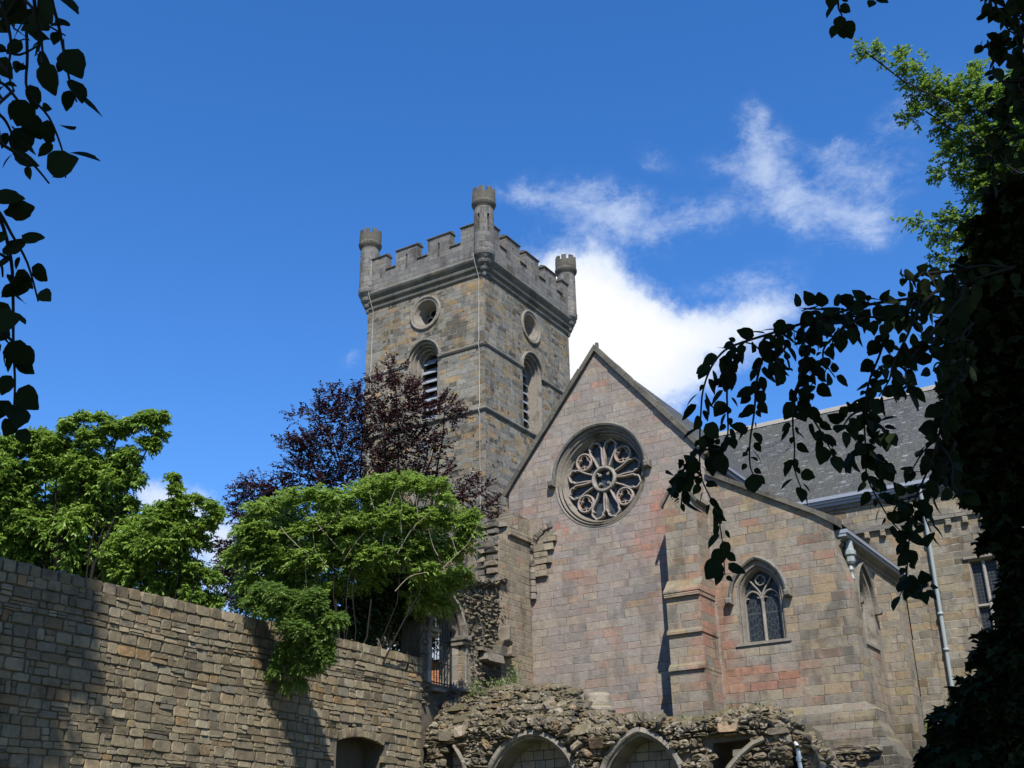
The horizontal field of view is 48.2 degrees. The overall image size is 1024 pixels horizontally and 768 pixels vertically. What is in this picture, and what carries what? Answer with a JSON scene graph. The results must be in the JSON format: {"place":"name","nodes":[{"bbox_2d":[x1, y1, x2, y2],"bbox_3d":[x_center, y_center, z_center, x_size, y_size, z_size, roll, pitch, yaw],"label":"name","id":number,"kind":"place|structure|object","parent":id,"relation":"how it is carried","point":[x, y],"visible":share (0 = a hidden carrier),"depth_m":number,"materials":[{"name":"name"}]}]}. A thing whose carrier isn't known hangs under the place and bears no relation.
{"place":"outdoors","nodes":[
{"label":"outdoors","id":0,"kind":"place"},
{"bbox_2d":[358,185,576,648],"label":"church tower","id":1,"kind":"structure","parent":0,"point":[482,315],"depth_m":60.11,"materials":[{"name":"stone"}]},
{"bbox_2d":[404,338,441,423],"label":"belfry window","id":2,"kind":"structure","parent":1,"relation":"in","point":[420,355],"depth_m":59.83,"materials":[{"name":"stone"}]},
{"bbox_2d":[410,295,440,330],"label":"round window","id":3,"kind":"structure","parent":1,"relation":"in","point":[424,307],"depth_m":60.85,"materials":[{"name":"stone"}]},
{"bbox_2d":[521,310,540,344],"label":"round window","id":4,"kind":"structure","parent":1,"relation":"in","point":[531,329],"depth_m":62.63,"materials":[{"name":"stone"}]},
{"bbox_2d":[521,351,544,434],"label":"belfry window","id":5,"kind":"structure","parent":1,"relation":"in","point":[532,371],"depth_m":61.37,"materials":[{"name":"stone"}]},
{"bbox_2d":[0,0,1023,633],"label":"sky","id":6,"kind":"structure","parent":0,"point":[703,166],"materials":[{"name":"blue"}]},
{"bbox_2d":[704,469,926,767],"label":"side chapel","id":7,"kind":"structure","parent":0,"point":[815,629],"depth_m":36.71,"materials":[{"name":"stone"}]},
{"bbox_2d":[724,555,792,646],"bbox_3d":[8.070,7.000,37.143,2.240,2.886,0.740,-15,-27,29],"label":"pointed window","id":8,"kind":"structure","parent":7,"relation":"in","point":[759,595],"depth_m":37.22,"materials":[{"name":"glass"}]},
{"bbox_2d":[854,561,882,650],"bbox_3d":[11.528,7.252,37.769,0.740,2.848,2.320,-15,-27,29],"label":"pointed window","id":9,"kind":"structure","parent":7,"relation":"in","point":[868,614],"depth_m":38.25,"materials":[{"name":"stone"}]},
{"label":"ground","id":10,"kind":"structure","parent":0,"visible":0},
{"bbox_2d":[0,0,101,444],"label":"overhanging tree","id":11,"kind":"object","parent":10,"relation":"on","point":[35,20],"visible":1,"depth_m":2.87,"materials":[{"name":"green plant"}]},
{"bbox_2d":[0,408,173,581],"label":"broadleaf tree","id":12,"kind":"object","parent":10,"relation":"on","point":[69,517],"visible":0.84,"depth_m":30.74,"materials":[{"name":"green plant"}]},
{"bbox_2d":[93,471,228,609],"bbox_3d":[-9.080,7.977,28.537,3.428,11.597,2.240,1,-24,-4],"label":"broadleaf tree","id":13,"kind":"object","parent":10,"relation":"on","point":[165,536],"visible":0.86,"depth_m":29.75,"materials":[{"name":"green plant"}]},
{"bbox_2d":[0,557,422,767],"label":"garden wall","id":14,"kind":"structure","parent":10,"relation":"on","point":[94,673],"depth_m":26.78,"materials":[{"name":"stone"}]},
{"bbox_2d":[236,580,351,697],"bbox_3d":[-6.012,7.043,29.250,3.561,3.847,2.232,-15,-27,29],"label":"climbing shrub","id":15,"kind":"object","parent":14,"relation":"attached to","point":[292,612],"visible":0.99,"depth_m":29.27,"materials":[{"name":"green plant"}]},
{"bbox_2d":[228,491,452,665],"bbox_3d":[-5.272,9.672,35.053,7.283,13.554,3.187,4,-24,-12],"label":"dark bush","id":16,"kind":"object","parent":10,"relation":"on","point":[383,604],"visible":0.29,"depth_m":35.94,"materials":[{"name":"green plant"}]},
{"bbox_2d":[213,469,487,671],"bbox_3d":[-4.840,8.972,32.932,8.156,13.148,3.835,3,-24,-9],"label":"leafy shrub tree","id":17,"kind":"object","parent":10,"relation":"on","point":[353,527],"visible":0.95,"depth_m":34.41,"materials":[{"name":"green plant"}]},
{"bbox_2d":[208,352,506,649],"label":"copper beech","id":18,"kind":"object","parent":10,"relation":"on","point":[294,442],"visible":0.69,"depth_m":43.78,"materials":[{"name":"purple plant"}]},
{"bbox_2d":[387,638,438,684],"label":"brick outbuilding","id":19,"kind":"structure","parent":10,"relation":"on","point":[433,664],"depth_m":40.05,"materials":[{"name":"brown brick"}]},
{"bbox_2d":[401,512,532,767],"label":"ruined doorway wall","id":20,"kind":"structure","parent":10,"relation":"on","point":[486,634],"depth_m":38.81,"materials":[{"name":"stone"}]},
{"bbox_2d":[504,658,525,683],"bbox_3d":[0.001,9.791,38.983,0.951,0.887,0.477,-15,-27,29],"label":"weed plant","id":21,"kind":"object","parent":20,"relation":"attached to","point":[512,679],"visible":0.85,"depth_m":38.93,"materials":[{"name":"green plant"}]},
{"bbox_2d":[502,342,771,720],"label":"church transept","id":22,"kind":"structure","parent":10,"relation":"on","point":[623,597],"depth_m":40.52,"materials":[{"name":"stone"}]},
{"bbox_2d":[547,421,651,526],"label":"rose window","id":23,"kind":"structure","parent":22,"relation":"in","point":[600,477],"depth_m":42.25,"materials":[{"name":"stone"}]},
{"bbox_2d":[423,683,882,767],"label":"cloister ruin","id":24,"kind":"object","parent":10,"relation":"on","point":[546,725],"visible":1,"depth_m":31.61,"materials":[{"name":"stone"}]},
{"bbox_2d":[462,679,492,699],"bbox_3d":[-1.020,9.362,35.124,1.052,0.738,0.560,-15,-27,29],"label":"weed plant","id":25,"kind":"object","parent":24,"relation":"on","point":[473,688],"visible":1,"depth_m":35.18,"materials":[{"name":"green plant"}]},
{"bbox_2d":[488,674,517,687],"bbox_3d":[-0.434,9.385,36.087,1.510,0.443,0.557,-15,-27,29],"label":"weed plant","id":26,"kind":"object","parent":24,"relation":"on","point":[499,683],"visible":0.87,"depth_m":36.06,"materials":[{"name":"green plant"}]},
{"bbox_2d":[584,691,615,713],"bbox_3d":[2.550,9.782,33.946,1.047,1.200,1.047,-15,-27,29],"label":"column base","id":27,"kind":"object","parent":24,"relation":"on","point":[601,700],"visible":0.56,"depth_m":33.77,"materials":[{"name":"stone"}]},
{"bbox_2d":[720,702,791,712],"bbox_3d":[6.482,8.599,30.403,2.003,0.380,0.524,-15,-27,29],"label":"weed plant","id":28,"kind":"object","parent":24,"relation":"on","point":[755,704],"visible":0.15,"depth_m":30.49,"materials":[{"name":"green plant"}]},
{"bbox_2d":[665,0,1023,610],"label":"overhanging tree","id":29,"kind":"object","parent":10,"relation":"on","point":[923,301],"visible":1,"depth_m":4.97,"materials":[{"name":"green plant"}]},
{"bbox_2d":[718,385,1023,726],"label":"church choir","id":30,"kind":"structure","parent":10,"relation":"on","point":[950,619],"depth_m":43.73,"materials":[{"name":"stone"}]},
{"bbox_2d":[962,553,1000,629],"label":"mullioned window","id":31,"kind":"structure","parent":30,"relation":"in","point":[982,569],"depth_m":41.67,"materials":[{"name":"glass"}]},
{"bbox_2d":[923,717,930,745],"bbox_3d":[12.838,13.612,35.850,1.836,6.412,5.361,-15,-27,29],"label":"bush","id":32,"kind":"object","parent":10,"relation":"on","point":[925,725],"visible":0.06,"depth_m":37.94,"materials":[{"name":"green plant"}]},
{"bbox_2d":[849,37,1023,273],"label":"sunlit beech","id":33,"kind":"object","parent":10,"relation":"on","point":[975,179],"visible":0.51,"depth_m":23.91,"materials":[{"name":"green plant"}]},
{"bbox_2d":[910,171,1023,767],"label":"shaded maple","id":34,"kind":"object","parent":10,"relation":"on","point":[980,724],"visible":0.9,"depth_m":10.30,"materials":[{"name":"green plant"}]}
]}

